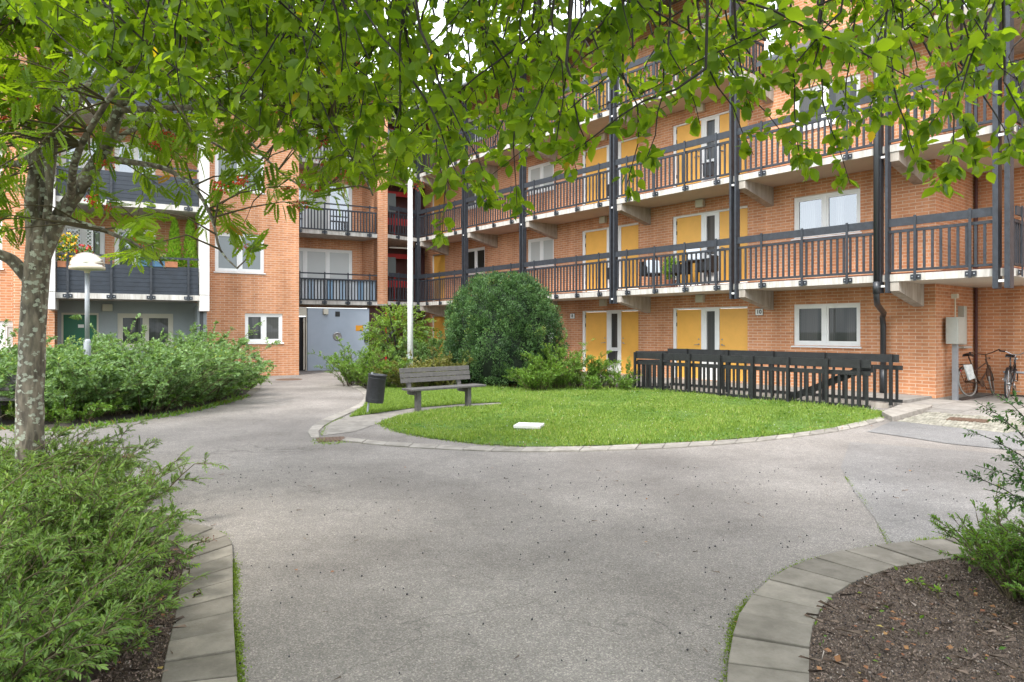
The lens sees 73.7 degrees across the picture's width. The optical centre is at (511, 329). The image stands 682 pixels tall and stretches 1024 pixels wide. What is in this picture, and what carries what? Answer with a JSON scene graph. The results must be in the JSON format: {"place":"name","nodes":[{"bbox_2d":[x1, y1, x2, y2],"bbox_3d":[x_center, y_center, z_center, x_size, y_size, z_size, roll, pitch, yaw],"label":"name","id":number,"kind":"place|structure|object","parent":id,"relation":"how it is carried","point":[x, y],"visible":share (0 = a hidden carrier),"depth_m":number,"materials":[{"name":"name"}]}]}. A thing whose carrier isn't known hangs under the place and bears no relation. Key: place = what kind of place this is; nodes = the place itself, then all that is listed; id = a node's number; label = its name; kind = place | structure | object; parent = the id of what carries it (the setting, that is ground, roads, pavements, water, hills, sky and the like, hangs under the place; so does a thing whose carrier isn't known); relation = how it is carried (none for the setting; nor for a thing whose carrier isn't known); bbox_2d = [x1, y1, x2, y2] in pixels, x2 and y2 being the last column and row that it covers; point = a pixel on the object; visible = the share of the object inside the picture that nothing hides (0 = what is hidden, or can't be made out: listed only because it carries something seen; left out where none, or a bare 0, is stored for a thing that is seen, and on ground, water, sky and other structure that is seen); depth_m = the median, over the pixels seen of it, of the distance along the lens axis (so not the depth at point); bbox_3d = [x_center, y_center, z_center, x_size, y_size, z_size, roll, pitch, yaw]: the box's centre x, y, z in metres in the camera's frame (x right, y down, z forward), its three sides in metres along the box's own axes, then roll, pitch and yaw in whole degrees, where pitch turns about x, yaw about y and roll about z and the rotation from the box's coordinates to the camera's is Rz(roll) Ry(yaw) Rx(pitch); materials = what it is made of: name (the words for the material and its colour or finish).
{"place":"outdoors","nodes":[
{"label":"outdoors","id":0,"kind":"place"},
{"bbox_2d":[44,508,183,681],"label":"planting bed","id":1,"kind":"object","parent":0,"point":[95,671],"visible":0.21,"depth_m":3.26,"materials":[{"name":"soil"}]},
{"bbox_2d":[0,444,96,558],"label":"narrow leaved shrub","id":2,"kind":"object","parent":1,"relation":"on","point":[50,512],"visible":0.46,"depth_m":4.00,"materials":[{"name":"green plant"}]},
{"bbox_2d":[0,425,109,485],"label":"narrow leaved shrub","id":3,"kind":"object","parent":1,"relation":"on","point":[66,446],"visible":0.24,"depth_m":5.64,"materials":[{"name":"green plant"}]},
{"bbox_2d":[0,409,135,470],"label":"narrow leaved shrub","id":4,"kind":"object","parent":1,"relation":"on","point":[86,435],"visible":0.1,"depth_m":6.59,"materials":[{"name":"green plant"}]},
{"bbox_2d":[0,481,137,654],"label":"narrow leaved shrub","id":5,"kind":"object","parent":1,"relation":"on","point":[48,570],"visible":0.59,"depth_m":3.29,"materials":[{"name":"green plant"}]},
{"bbox_2d":[0,437,152,529],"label":"narrow leaved shrub","id":6,"kind":"object","parent":1,"relation":"on","point":[7,468],"visible":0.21,"depth_m":4.59,"materials":[{"name":"green plant"}]},
{"bbox_2d":[0,419,162,497],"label":"narrow leaved shrub","id":7,"kind":"object","parent":1,"relation":"on","point":[117,458],"visible":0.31,"depth_m":6.06,"materials":[{"name":"green plant"}]},
{"bbox_2d":[0,546,178,681],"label":"narrow leaved shrub","id":8,"kind":"object","parent":1,"relation":"on","point":[37,663],"visible":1,"depth_m":2.61,"materials":[{"name":"green plant"}]},
{"bbox_2d":[0,496,205,606],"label":"narrow leaved shrub","id":9,"kind":"object","parent":1,"relation":"on","point":[112,534],"visible":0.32,"depth_m":3.88,"materials":[{"name":"green plant"}]},
{"bbox_2d":[0,435,206,567],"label":"narrow leaved shrub","id":10,"kind":"object","parent":1,"relation":"on","point":[100,514],"visible":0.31,"depth_m":4.25,"materials":[{"name":"green plant"}]},
{"bbox_2d":[0,512,209,681],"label":"narrow leaved shrub","id":11,"kind":"object","parent":1,"relation":"on","point":[156,589],"visible":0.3,"depth_m":3.26,"materials":[{"name":"green plant"}]},
{"bbox_2d":[0,446,227,535],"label":"narrow leaved shrub","id":12,"kind":"object","parent":1,"relation":"on","point":[174,479],"visible":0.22,"depth_m":5.20,"materials":[{"name":"green plant"}]},
{"bbox_2d":[97,548,182,681],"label":"bark chips","id":13,"kind":"object","parent":1,"relation":"on","point":[129,665],"visible":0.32,"depth_m":3.32,"materials":[{"name":"brown wood"}]},
{"bbox_2d":[65,439,216,583],"bbox_3d":[-2.691,1.276,4.875,2.277,0.842,0.470,0,0,44],"label":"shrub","id":14,"kind":"object","parent":1,"relation":"on","point":[176,556],"visible":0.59,"depth_m":4.50,"materials":[{"name":"green plant"}]},
{"bbox_2d":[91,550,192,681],"bbox_3d":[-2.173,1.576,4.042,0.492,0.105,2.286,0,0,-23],"label":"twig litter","id":15,"kind":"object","parent":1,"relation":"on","point":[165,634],"visible":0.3,"depth_m":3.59,"materials":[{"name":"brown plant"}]},
{"bbox_2d":[0,0,445,484],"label":"rowan tree","id":16,"kind":"object","parent":1,"relation":"on","point":[39,79],"visible":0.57,"depth_m":5.45,"materials":[{"name":"green plant"}]},
{"bbox_2d":[2,386,249,427],"bbox_3d":[-12.106,1.592,18.970,9.296,0.001,18.047,0,0,-44],"label":"shrub bed","id":17,"kind":"object","parent":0,"point":[109,417],"visible":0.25,"depth_m":12.37,"materials":[{"name":"soil"}]},
{"bbox_2d":[0,335,85,417],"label":"leafy shrub","id":18,"kind":"object","parent":17,"relation":"on","point":[12,363],"visible":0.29,"depth_m":11.69,"materials":[{"name":"green plant"}]},
{"bbox_2d":[5,392,130,423],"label":"perennial","id":19,"kind":"object","parent":17,"relation":"on","point":[95,409],"visible":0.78,"depth_m":11.69,"materials":[{"name":"green plant"}]},
{"bbox_2d":[0,339,151,419],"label":"leafy shrub","id":20,"kind":"object","parent":17,"relation":"on","point":[49,365],"visible":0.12,"depth_m":12.41,"materials":[{"name":"green plant"}]},
{"bbox_2d":[0,347,166,420],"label":"leafy shrub","id":21,"kind":"object","parent":17,"relation":"on","point":[50,393],"visible":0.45,"depth_m":11.95,"materials":[{"name":"green plant"}]},
{"bbox_2d":[68,252,105,369],"bbox_3d":[-8.089,0.061,13.000,0.602,3.078,0.602,0,0,0],"label":"street lamp","id":22,"kind":"object","parent":17,"relation":"on","point":[87,263],"visible":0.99,"depth_m":12.94,"materials":[{"name":"metal"}]},
{"bbox_2d":[12,341,204,417],"bbox_3d":[-7.606,0.907,12.975,3.323,1.397,3.142,0,0,27],"label":"leafy shrub","id":23,"kind":"object","parent":17,"relation":"on","point":[97,384],"visible":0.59,"depth_m":12.28,"materials":[{"name":"green plant"}]},
{"bbox_2d":[47,313,169,364],"bbox_3d":[-9.292,0.601,15.743,2.529,2.008,2.836,0,0,36],"label":"leafy shrub","id":24,"kind":"object","parent":17,"relation":"on","point":[105,339],"visible":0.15,"depth_m":15.83,"materials":[{"name":"green plant"}]},
{"bbox_2d":[0,394,250,431],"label":"verge","id":25,"kind":"structure","parent":17,"relation":"on","point":[196,409],"depth_m":12.37,"materials":[{"name":"green plant"}]},
{"bbox_2d":[69,314,216,394],"bbox_3d":[-8.758,0.616,16.357,3.100,1.978,2.810,0,0,23],"label":"leafy shrub","id":26,"kind":"object","parent":17,"relation":"on","point":[142,340],"visible":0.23,"depth_m":16.35,"materials":[{"name":"green plant"}]},
{"bbox_2d":[56,335,246,413],"bbox_3d":[-7.010,0.854,12.955,3.649,1.504,3.212,0,0,0],"label":"leafy shrub","id":27,"kind":"object","parent":17,"relation":"on","point":[162,387],"visible":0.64,"depth_m":12.79,"materials":[{"name":"green plant"}]},
{"bbox_2d":[91,336,280,402],"bbox_3d":[-6.933,0.872,15.129,3.610,1.467,3.765,0,0,0],"label":"leafy shrub","id":28,"kind":"object","parent":17,"relation":"on","point":[243,341],"visible":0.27,"depth_m":14.82,"materials":[{"name":"green plant"}]},
{"bbox_2d":[97,340,276,407],"bbox_3d":[-6.678,0.901,14.175,3.197,1.409,3.487,0,0,0],"label":"leafy shrub","id":29,"kind":"object","parent":17,"relation":"on","point":[211,383],"visible":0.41,"depth_m":13.97,"materials":[{"name":"green plant"}]},
{"bbox_2d":[167,320,263,360],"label":"leafy shrub","id":30,"kind":"object","parent":17,"relation":"on","point":[220,334],"visible":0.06,"depth_m":18.35,"materials":[{"name":"green plant"}]},
{"bbox_2d":[320,403,499,434],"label":"slab path","id":31,"kind":"structure","parent":0,"point":[348,424],"depth_m":11.84,"materials":[{"name":"grey concrete"}]},
{"bbox_2d":[350,383,505,416],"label":"grass","id":32,"kind":"structure","parent":0,"point":[396,397],"depth_m":15.25,"materials":[{"name":"green plant"}]},
{"bbox_2d":[352,369,618,389],"bbox_3d":[-0.785,1.591,23.828,9.676,0.001,12.540,0,0,-10],"label":"shrub bed","id":33,"kind":"object","parent":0,"point":[488,384],"visible":0.06,"depth_m":19.44,"materials":[{"name":"soil"}]},
{"bbox_2d":[308,337,394,385],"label":"round shrub","id":34,"kind":"object","parent":33,"relation":"on","point":[346,376],"visible":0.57,"depth_m":19.27,"materials":[{"name":"green plant"}]},
{"bbox_2d":[358,303,439,377],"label":"shrub","id":35,"kind":"object","parent":33,"relation":"on","point":[385,321],"visible":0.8,"depth_m":21.26,"materials":[{"name":"green plant"}]},
{"bbox_2d":[367,328,443,370],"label":"round shrub","id":36,"kind":"object","parent":33,"relation":"on","point":[416,344],"visible":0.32,"depth_m":20.81,"materials":[{"name":"green plant"}]},
{"bbox_2d":[395,323,452,365],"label":"round shrub","id":37,"kind":"object","parent":33,"relation":"on","point":[427,353],"visible":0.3,"depth_m":20.35,"materials":[{"name":"green plant"}]},
{"bbox_2d":[443,270,569,387],"bbox_3d":[-0.200,0.024,19.944,3.716,3.535,3.868,0,0,0],"label":"yew bush","id":38,"kind":"object","parent":33,"relation":"on","point":[498,326],"visible":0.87,"depth_m":18.74,"materials":[{"name":"green plant"}]},
{"bbox_2d":[521,334,595,388],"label":"round shrub","id":39,"kind":"object","parent":33,"relation":"on","point":[562,355],"visible":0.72,"depth_m":18.20,"materials":[{"name":"green plant"}]},
{"bbox_2d":[555,350,622,387],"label":"round shrub","id":40,"kind":"object","parent":33,"relation":"on","point":[592,368],"visible":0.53,"depth_m":18.43,"materials":[{"name":"green plant"}]},
{"bbox_2d":[0,370,1023,681],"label":"asphalt path","id":41,"kind":"structure","parent":0,"point":[492,594],"depth_m":5.28,"materials":[{"name":"grey asphalt"}]},
{"bbox_2d":[76,497,236,681],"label":"kerb","id":42,"kind":"structure","parent":41,"relation":"on","point":[201,646],"depth_m":3.71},
{"bbox_2d":[308,380,365,437],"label":"kerb","id":43,"kind":"structure","parent":41,"relation":"on","point":[315,429],"depth_m":12.38,"materials":[{"name":"concrete"}]},
{"bbox_2d":[0,0,1023,250],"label":"cherry tree","id":44,"kind":"object","parent":41,"relation":"on","point":[422,54],"visible":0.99,"depth_m":3.11,"materials":[{"name":"green plant"}]},
{"bbox_2d":[221,476,926,681],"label":"moss","id":45,"kind":"object","parent":41,"relation":"on","point":[238,644],"visible":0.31,"depth_m":3.65,"materials":[{"name":"green plant"}]},
{"bbox_2d":[343,417,884,451],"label":"kerb","id":46,"kind":"structure","parent":41,"relation":"on","point":[614,447],"depth_m":9.33,"materials":[{"name":"stone"}]},
{"bbox_2d":[633,348,902,408],"bbox_3d":[5.549,1.073,15.940,0.985,1.155,6.351,0,0,-39],"label":"stair fence","id":47,"kind":"object","parent":41,"relation":"on","point":[860,364],"visible":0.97,"depth_m":15.30,"materials":[{"name":"metal"}]},
{"bbox_2d":[727,538,998,681],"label":"kerb","id":48,"kind":"structure","parent":41,"relation":"on","point":[772,635],"depth_m":3.93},
{"bbox_2d":[882,403,931,420],"bbox_3d":[7.403,1.565,12.878,0.533,0.110,2.621,0,0,40],"label":"kerb stone","id":49,"kind":"object","parent":41,"relation":"on","point":[901,411],"visible":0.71,"depth_m":12.75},
{"bbox_2d":[841,442,1023,542],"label":"asphalt patch","id":50,"kind":"object","parent":41,"relation":"on","point":[938,471],"visible":0.8,"depth_m":6.95,"materials":[{"name":"grey asphalt"}]},
{"bbox_2d":[946,294,965,399],"bbox_3d":[9.938,0.400,15.289,0.480,2.400,0.246,0,0,-39],"label":"meter cabinet","id":51,"kind":"object","parent":41,"relation":"on","point":[955,331],"visible":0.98,"depth_m":15.22,"materials":[{"name":"metal"}]},
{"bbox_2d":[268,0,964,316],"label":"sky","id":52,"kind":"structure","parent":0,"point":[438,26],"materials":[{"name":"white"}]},
{"bbox_2d":[375,387,883,446],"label":"lawn","id":53,"kind":"structure","parent":0,"point":[795,426],"depth_m":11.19,"materials":[{"name":"plant"}]},
{"bbox_2d":[399,365,485,411],"bbox_3d":[-1.379,1.188,13.728,1.800,0.864,0.530,0,0,-41],"label":"park bench","id":54,"kind":"object","parent":53,"relation":"on","point":[426,373],"visible":0.98,"depth_m":13.70,"materials":[{"name":"grey wood"}]},
{"bbox_2d":[502,362,570,389],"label":"round shrub","id":55,"kind":"object","parent":53,"relation":"on","point":[530,379],"visible":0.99,"depth_m":17.62,"materials":[{"name":"green plant"}]},
{"bbox_2d":[386,388,875,443],"bbox_3d":[2.438,1.553,13.823,9.187,0.074,9.009,0,0,0],"label":"clover","id":56,"kind":"object","parent":53,"relation":"on","point":[539,414],"depth_m":12.46,"materials":[{"name":"green plant"}]},
{"bbox_2d":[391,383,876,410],"bbox_3d":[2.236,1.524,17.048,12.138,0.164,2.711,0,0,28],"label":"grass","id":57,"kind":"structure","parent":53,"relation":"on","point":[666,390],"depth_m":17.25,"materials":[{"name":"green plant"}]},
{"bbox_2d":[577,372,931,405],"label":"walkway","id":58,"kind":"structure","parent":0,"point":[907,398],"depth_m":15.71,"materials":[{"name":"grey concrete"}]},
{"bbox_2d":[809,555,1023,681],"bbox_3d":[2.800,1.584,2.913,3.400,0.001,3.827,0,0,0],"label":"planting bed","id":59,"kind":"object","parent":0,"point":[923,641],"visible":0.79,"depth_m":3.55,"materials":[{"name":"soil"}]},
{"bbox_2d":[798,558,1023,681],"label":"twig litter","id":60,"kind":"object","parent":59,"relation":"on","point":[935,630],"visible":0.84,"depth_m":3.60,"materials":[{"name":"brown plant"}]},
{"bbox_2d":[811,564,1023,681],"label":"fallen berries","id":61,"kind":"object","parent":59,"relation":"on","point":[929,631],"visible":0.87,"depth_m":3.60,"materials":[{"name":"black food"}]},
{"bbox_2d":[928,477,1023,576],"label":"herb clump","id":62,"kind":"object","parent":59,"relation":"on","point":[986,526],"visible":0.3,"depth_m":4.55,"materials":[{"name":"green plant"}]},
{"bbox_2d":[938,505,1023,602],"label":"herb clump","id":63,"kind":"object","parent":59,"relation":"on","point":[1014,571],"visible":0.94,"depth_m":4.01,"materials":[{"name":"green plant"}]},
{"bbox_2d":[958,390,1023,512],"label":"arching shrub","id":64,"kind":"object","parent":59,"relation":"on","point":[1020,473],"visible":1,"depth_m":4.00,"materials":[{"name":"green plant"}]},
{"bbox_2d":[867,421,1023,449],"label":"asphalt strip","id":65,"kind":"object","parent":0,"point":[946,434],"visible":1,"depth_m":10.36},
{"bbox_2d":[897,412,1023,432],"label":"cobble paving","id":66,"kind":"structure","parent":0,"point":[935,418],"depth_m":11.67,"materials":[{"name":"beige stone"}]},
{"bbox_2d":[910,393,1023,422],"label":"paving slabs","id":67,"kind":"structure","parent":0,"point":[967,407],"depth_m":13.77,"materials":[{"name":"grey concrete"}]},
{"bbox_2d":[959,349,999,396],"bbox_3d":[10.804,0.993,15.681,1.710,1.038,0.590,0,-9,-26],"label":"old bicycle","id":68,"kind":"object","parent":67,"relation":"on","point":[970,372],"visible":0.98,"depth_m":15.61,"materials":[{"name":"black metal"}]},
{"bbox_2d":[999,350,1023,397],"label":"black bicycle","id":69,"kind":"object","parent":67,"relation":"on","point":[1008,372],"visible":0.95,"depth_m":15.26,"materials":[{"name":"black metal"}]},
{"label":"ground","id":70,"kind":"structure","parent":0,"visible":0},
{"bbox_2d":[0,0,460,375],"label":"apartment block","id":71,"kind":"structure","parent":70,"relation":"on","point":[329,267],"depth_m":23.34,"materials":[{"name":"orange brick"}]},
{"bbox_2d":[56,232,78,266],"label":"potted plant","id":72,"kind":"object","parent":71,"relation":"attached to","point":[62,262],"visible":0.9,"depth_m":19.56,"materials":[{"name":"plant"}]},
{"bbox_2d":[63,315,96,353],"bbox_3d":[-13.458,0.540,21.281,0.880,2.000,0.060,0,0,-29],"label":"door","id":73,"kind":"structure","parent":71,"relation":"in","point":[71,327],"depth_m":21.21,"materials":[{"name":"green wood"}]},
{"bbox_2d":[61,226,104,262],"bbox_3d":[-13.387,-2.325,21.315,1.167,1.850,0.070,0,0,-29],"label":"window","id":74,"kind":"structure","parent":71,"relation":"in","point":[98,237],"depth_m":21.46,"materials":[{"name":"grey glass"}]},
{"bbox_2d":[118,313,172,349],"bbox_3d":[-11.859,0.065,22.108,1.665,1.170,0.170,0,0,-29],"label":"window","id":75,"kind":"structure","parent":71,"relation":"in","point":[154,323],"depth_m":22.16,"materials":[{"name":"beige paint"}]},
{"bbox_2d":[167,219,182,266],"bbox_3d":[-10.537,-2.270,21.317,0.638,2.419,0.602,0,0,0],"label":"potted thuja","id":76,"kind":"object","parent":71,"relation":"on","point":[176,248],"visible":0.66,"depth_m":21.22,"materials":[{"name":"green plant"}]},
{"bbox_2d":[182,216,197,267],"bbox_3d":[-10.150,-2.315,21.521,0.593,2.510,0.594,0,0,-43],"label":"potted thuja","id":77,"kind":"object","parent":71,"relation":"on","point":[191,247],"visible":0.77,"depth_m":21.43,"materials":[{"name":"green plant"}]},
{"bbox_2d":[214,232,265,273],"bbox_3d":[-9.227,-2.580,23.150,1.644,1.360,0.170,0,0,-29],"label":"window","id":78,"kind":"structure","parent":71,"relation":"in","point":[221,263],"depth_m":23.11,"materials":[{"name":"grey glass"}]},
{"bbox_2d":[245,313,283,343],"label":"window","id":79,"kind":"structure","parent":71,"relation":"in","point":[271,328],"depth_m":23.55,"materials":[{"name":"white paint"}]},
{"bbox_2d":[299,248,351,278],"bbox_3d":[-8.019,-2.235,28.023,2.921,2.170,0.070,0,0,-29],"label":"window","id":80,"kind":"structure","parent":71,"relation":"in","point":[310,259],"depth_m":28.19,"materials":[{"name":"grey glass"}]},
{"bbox_2d":[299,180,351,230],"bbox_3d":[-8.019,-4.985,28.023,2.921,2.170,0.070,0,0,-29],"label":"window","id":81,"kind":"structure","parent":71,"relation":"in","point":[329,199],"depth_m":28.33,"materials":[{"name":"white glass"}]},
{"bbox_2d":[388,0,1023,399],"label":"gallery block","id":82,"kind":"structure","parent":70,"relation":"on","point":[884,258],"depth_m":17.74,"materials":[{"name":"orange brick"}]},
{"bbox_2d":[527,237,553,268],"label":"window","id":83,"kind":"structure","parent":82,"relation":"in","point":[539,249],"depth_m":25.29,"materials":[{"name":"grey glass"}]},
{"bbox_2d":[527,161,553,195],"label":"window","id":84,"kind":"structure","parent":82,"relation":"in","point":[544,170],"depth_m":25.33,"materials":[{"name":"white glass"}]},
{"bbox_2d":[585,312,606,370],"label":"door","id":85,"kind":"structure","parent":82,"relation":"in","point":[596,322],"depth_m":23.16,"materials":[{"name":"yellow wood"}]},
{"bbox_2d":[585,230,606,290],"bbox_3d":[2.837,-2.333,23.165,0.121,2.025,0.994,0,0,-39],"label":"door","id":86,"kind":"structure","parent":82,"relation":"in","point":[596,241],"depth_m":23.20,"materials":[{"name":"yellow wood"}]},
{"bbox_2d":[585,147,606,204],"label":"door","id":87,"kind":"structure","parent":82,"relation":"in","point":[600,156],"depth_m":23.16,"materials":[{"name":"yellow wood"}]},
{"bbox_2d":[621,311,637,373],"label":"door","id":88,"kind":"structure","parent":82,"relation":"in","point":[629,319],"depth_m":22.06,"materials":[{"name":"yellow wood"}]},
{"bbox_2d":[621,225,637,288],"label":"door","id":89,"kind":"structure","parent":82,"relation":"in","point":[629,234],"depth_m":22.00,"materials":[{"name":"yellow wood"}]},
{"bbox_2d":[676,309,700,377],"bbox_3d":[5.226,0.418,20.238,0.121,2.025,0.883,0,0,-39],"label":"door","id":90,"kind":"structure","parent":82,"relation":"in","point":[688,324],"depth_m":20.23,"materials":[{"name":"yellow wood"}]},
{"bbox_2d":[676,215,700,285],"bbox_3d":[5.248,-2.333,20.255,0.065,2.025,0.884,0,0,-39],"label":"door","id":91,"kind":"structure","parent":82,"relation":"in","point":[688,228],"depth_m":20.26,"materials":[{"name":"yellow wood"}]},
{"bbox_2d":[676,121,700,186],"bbox_3d":[5.226,-5.083,20.238,0.121,2.025,0.883,0,0,-39],"label":"door","id":92,"kind":"structure","parent":82,"relation":"in","point":[682,132],"depth_m":20.26,"materials":[{"name":"yellow wood"}]},
{"bbox_2d":[720,308,747,381],"bbox_3d":[6.184,0.418,19.062,0.121,2.025,0.916,0,0,-39],"label":"door","id":93,"kind":"structure","parent":82,"relation":"in","point":[733,321],"depth_m":19.06,"materials":[{"name":"yellow wood"}]},
{"bbox_2d":[720,208,747,282],"bbox_3d":[6.184,-2.333,19.062,0.121,2.025,0.916,0,0,-39],"label":"door","id":94,"kind":"structure","parent":82,"relation":"in","point":[724,216],"depth_m":19.21,"materials":[{"name":"yellow wood"}]},
{"bbox_2d":[720,110,747,177],"bbox_3d":[6.184,-5.083,19.062,0.121,2.025,0.916,0,0,-39],"label":"door","id":95,"kind":"structure","parent":82,"relation":"in","point":[724,119],"depth_m":19.26,"materials":[{"name":"yellow wood"}]},
{"bbox_2d":[791,303,861,347],"bbox_3d":[7.825,-0.100,16.999,0.170,1.100,1.765,0,0,-39],"label":"window","id":96,"kind":"structure","parent":82,"relation":"in","point":[830,325],"depth_m":17.00,"materials":[{"name":"white paint"}]},
{"bbox_2d":[791,188,861,240],"bbox_3d":[7.825,-2.850,16.999,0.170,1.100,1.765,0,0,-39],"label":"window","id":97,"kind":"structure","parent":82,"relation":"in","point":[833,208],"depth_m":17.01,"materials":[{"name":"white glass"}]},
{"bbox_2d":[795,73,861,131],"bbox_3d":[7.825,-5.600,16.999,0.170,1.100,1.765,0,0,-39],"label":"window","id":98,"kind":"structure","parent":82,"relation":"in","point":[834,97],"depth_m":17.01,"materials":[{"name":"white glass"}]},
{"label":"lawn","id":99,"kind":"structure","parent":0,"visible":0},
{"bbox_2d":[328,345,412,387],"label":"round shrub","id":100,"kind":"object","parent":99,"relation":"on","point":[362,372],"visible":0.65,"depth_m":18.40,"materials":[{"name":"green plant"}]},
{"bbox_2d":[365,372,386,411],"bbox_3d":[-2.569,1.228,12.915,0.409,0.848,0.356,0,0,0],"label":"litter bin","id":101,"kind":"object","parent":99,"relation":"on","point":[375,390],"visible":1,"depth_m":12.77,"materials":[{"name":"metal"}]},
{"bbox_2d":[406,94,412,365],"bbox_3d":[-2.862,-2.770,19.183,0.180,8.740,0.205,0,0,0],"label":"flagpole","id":102,"kind":"object","parent":99,"relation":"on","point":[410,279],"visible":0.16,"depth_m":19.14,"materials":[{"name":"white metal"}]},
{"bbox_2d":[371,355,453,387],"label":"round shrub","id":103,"kind":"object","parent":99,"relation":"on","point":[396,380],"visible":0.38,"depth_m":18.11,"materials":[{"name":"green plant"}]},
{"bbox_2d":[406,347,475,385],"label":"round shrub","id":104,"kind":"object","parent":99,"relation":"on","point":[440,383],"visible":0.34,"depth_m":18.46,"materials":[{"name":"green plant"}]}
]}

